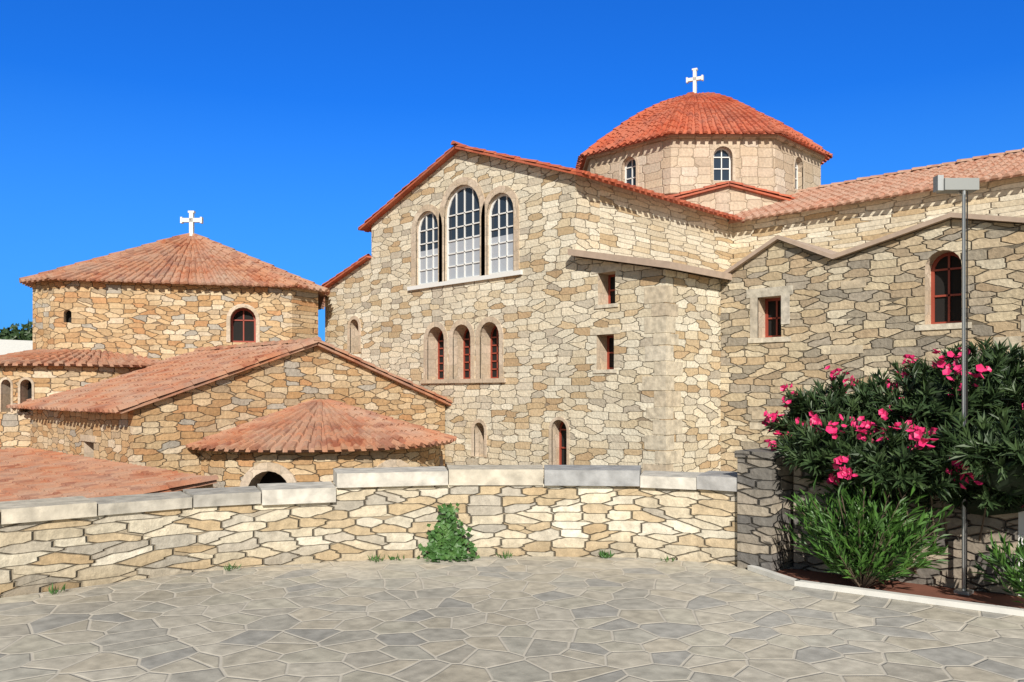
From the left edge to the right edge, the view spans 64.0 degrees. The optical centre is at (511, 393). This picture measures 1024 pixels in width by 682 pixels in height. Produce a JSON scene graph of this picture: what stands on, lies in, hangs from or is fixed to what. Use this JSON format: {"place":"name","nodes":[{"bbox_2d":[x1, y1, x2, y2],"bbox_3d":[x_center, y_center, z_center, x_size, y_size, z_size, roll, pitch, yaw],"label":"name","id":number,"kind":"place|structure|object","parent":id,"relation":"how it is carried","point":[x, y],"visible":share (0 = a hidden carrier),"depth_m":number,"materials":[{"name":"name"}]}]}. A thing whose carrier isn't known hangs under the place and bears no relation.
{"place":"outdoors","nodes":[
{"label":"outdoors","id":0,"kind":"place"},
{"bbox_2d":[0,339,32,354],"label":"white house","id":1,"kind":"structure","parent":0,"point":[9,346],"depth_m":50.88,"materials":[{"name":"white paint"}]},
{"bbox_2d":[0,366,141,448],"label":"apse wall","id":2,"kind":"structure","parent":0,"point":[15,423],"depth_m":23.90,"materials":[{"name":"beige stone"}]},
{"bbox_2d":[26,346,444,474],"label":"gabled building wall","id":3,"kind":"structure","parent":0,"point":[162,433],"depth_m":20.50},
{"bbox_2d":[201,446,440,487],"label":"apse wall","id":4,"kind":"structure","parent":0,"point":[229,469],"depth_m":18.72,"materials":[{"name":"beige stone"}]},
{"bbox_2d":[325,150,688,478],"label":"church facade wall","id":5,"kind":"structure","parent":0,"point":[544,312],"depth_m":22.29,"materials":[{"name":"beige stone"}]},
{"bbox_2d":[0,143,961,486],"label":"windows","id":6,"kind":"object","parent":5,"relation":"in","point":[468,205],"depth_m":24.00,"materials":[{"name":"white paint"}]},
{"bbox_2d":[0,556,1023,681],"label":"terrace paving","id":7,"kind":"structure","parent":0,"point":[544,619],"depth_m":5.92,"materials":[{"name":"stone"}]},
{"bbox_2d":[48,502,675,593],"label":"weeds","id":8,"kind":"object","parent":7,"relation":"on","point":[449,542],"visible":0.99,"depth_m":8.38,"materials":[{"name":"green plant"}]},
{"bbox_2d":[0,448,793,597],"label":"parapet wall","id":9,"kind":"structure","parent":7,"relation":"on","point":[744,523],"depth_m":8.15,"materials":[{"name":"beige stone"}]},
{"bbox_2d":[0,465,736,523],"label":"parapet caps","id":10,"kind":"object","parent":9,"relation":"on","point":[31,510],"visible":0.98,"depth_m":8.26,"materials":[{"name":"grey stone"}]},
{"bbox_2d":[747,565,1023,616],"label":"planting bed","id":11,"kind":"object","parent":7,"relation":"on","point":[975,600],"visible":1,"depth_m":6.95,"materials":[{"name":"soil"}]},
{"bbox_2d":[762,336,1023,573],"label":"oleander shrub","id":12,"kind":"object","parent":11,"relation":"on","point":[921,436],"visible":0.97,"depth_m":7.31,"materials":[{"name":"green plant"}]},
{"bbox_2d":[777,477,1023,602],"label":"green shrubs","id":13,"kind":"object","parent":11,"relation":"on","point":[857,548],"visible":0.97,"depth_m":6.88,"materials":[{"name":"green plant"}]},
{"bbox_2d":[933,175,978,595],"bbox_3d":[3.780,-0.075,6.976,0.340,3.550,0.232,0,0,0],"label":"floodlight pole","id":14,"kind":"object","parent":11,"relation":"on","point":[964,187],"visible":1,"depth_m":6.93,"materials":[{"name":"grey metal"}]},
{"bbox_2d":[794,465,1023,595],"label":"garden wall","id":15,"kind":"structure","parent":7,"relation":"on","point":[1011,526],"depth_m":7.12,"materials":[{"name":"stone"}]},
{"bbox_2d":[0,0,1023,341],"label":"sky","id":16,"kind":"structure","parent":0,"point":[284,126],"materials":[{"name":"blue"}]},
{"bbox_2d":[600,182,732,271],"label":"church wall","id":17,"kind":"structure","parent":0,"point":[634,224],"depth_m":23.91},
{"label":"ground","id":18,"kind":"structure","parent":0,"visible":0},
{"bbox_2d":[0,319,32,340],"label":"trees","id":19,"kind":"object","parent":18,"relation":"on","point":[25,332],"visible":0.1,"depth_m":73.43,"materials":[{"name":"green plant"}]},
{"bbox_2d":[33,280,317,359],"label":"chapel tower","id":20,"kind":"structure","parent":18,"relation":"on","point":[159,321],"depth_m":26.15,"materials":[{"name":"beige stone"}]},
{"bbox_2d":[181,484,212,491],"bbox_3d":[-15.269,4.200,19.199,19.000,5.000,8.280,0,0,45],"label":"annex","id":21,"kind":"object","parent":18,"relation":"on","point":[209,486],"visible":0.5,"depth_m":15.30,"materials":[{"name":"stone"}]},
{"bbox_2d":[689,274,720,471],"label":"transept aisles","id":22,"kind":"object","parent":18,"relation":"on","point":[704,374],"visible":0.14,"depth_m":20.41,"materials":[{"name":"beige stone"}]},
{"bbox_2d":[0,141,1023,501],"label":"tiled roofs","id":23,"kind":"structure","parent":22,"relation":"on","point":[314,425],"depth_m":22.35,"materials":[{"name":"orange tile"}]},
{"bbox_2d":[180,68,703,235],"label":"crosses","id":24,"kind":"object","parent":23,"relation":"on","point":[191,220],"visible":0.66,"depth_m":29.99,"materials":[{"name":"stone"}]},
{"bbox_2d":[590,263,682,471],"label":"quoins","id":25,"kind":"object","parent":22,"relation":"attached to","point":[662,352],"visible":0.84,"depth_m":19.40,"materials":[{"name":"beige stone"}]},
{"bbox_2d":[587,139,820,194],"bbox_3d":[7.366,-7.175,32.994,8.777,3.750,8.777,0,0,45],"label":"drum","id":26,"kind":"object","parent":22,"relation":"on","point":[667,161],"visible":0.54,"depth_m":28.63,"materials":[{"name":"beige stone"}]},
{"bbox_2d":[583,134,824,194],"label":"drum mouldings","id":27,"kind":"object","parent":26,"relation":"attached to","point":[671,188],"visible":0.23,"depth_m":28.60,"materials":[{"name":"beige stone"}]},
{"bbox_2d":[575,92,832,169],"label":"dome roof","id":28,"kind":"structure","parent":26,"relation":"on","point":[703,113],"depth_m":29.80,"materials":[{"name":"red tile"}]},
{"bbox_2d":[681,186,782,214],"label":"gable wall","id":29,"kind":"structure","parent":26,"relation":"attached to","point":[731,200],"depth_m":28.01,"materials":[{"name":"beige stone"}]},
{"bbox_2d":[721,219,1023,471],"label":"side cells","id":30,"kind":"object","parent":18,"relation":"on","point":[883,313],"visible":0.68,"depth_m":18.59,"materials":[{"name":"stone"}]},
{"bbox_2d":[568,212,1023,279],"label":"slab roofs","id":31,"kind":"structure","parent":30,"relation":"on","point":[679,267],"depth_m":19.18,"materials":[{"name":"beige stone"}]},
{"bbox_2d":[746,279,1023,429],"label":"stone trim blocks","id":32,"kind":"structure","parent":30,"relation":"attached to","point":[783,292],"depth_m":19.68,"materials":[{"name":"beige stone"}]},
{"bbox_2d":[733,176,1023,264],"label":"arm","id":33,"kind":"object","parent":18,"relation":"on","point":[840,228],"depth_m":23.67}
]}

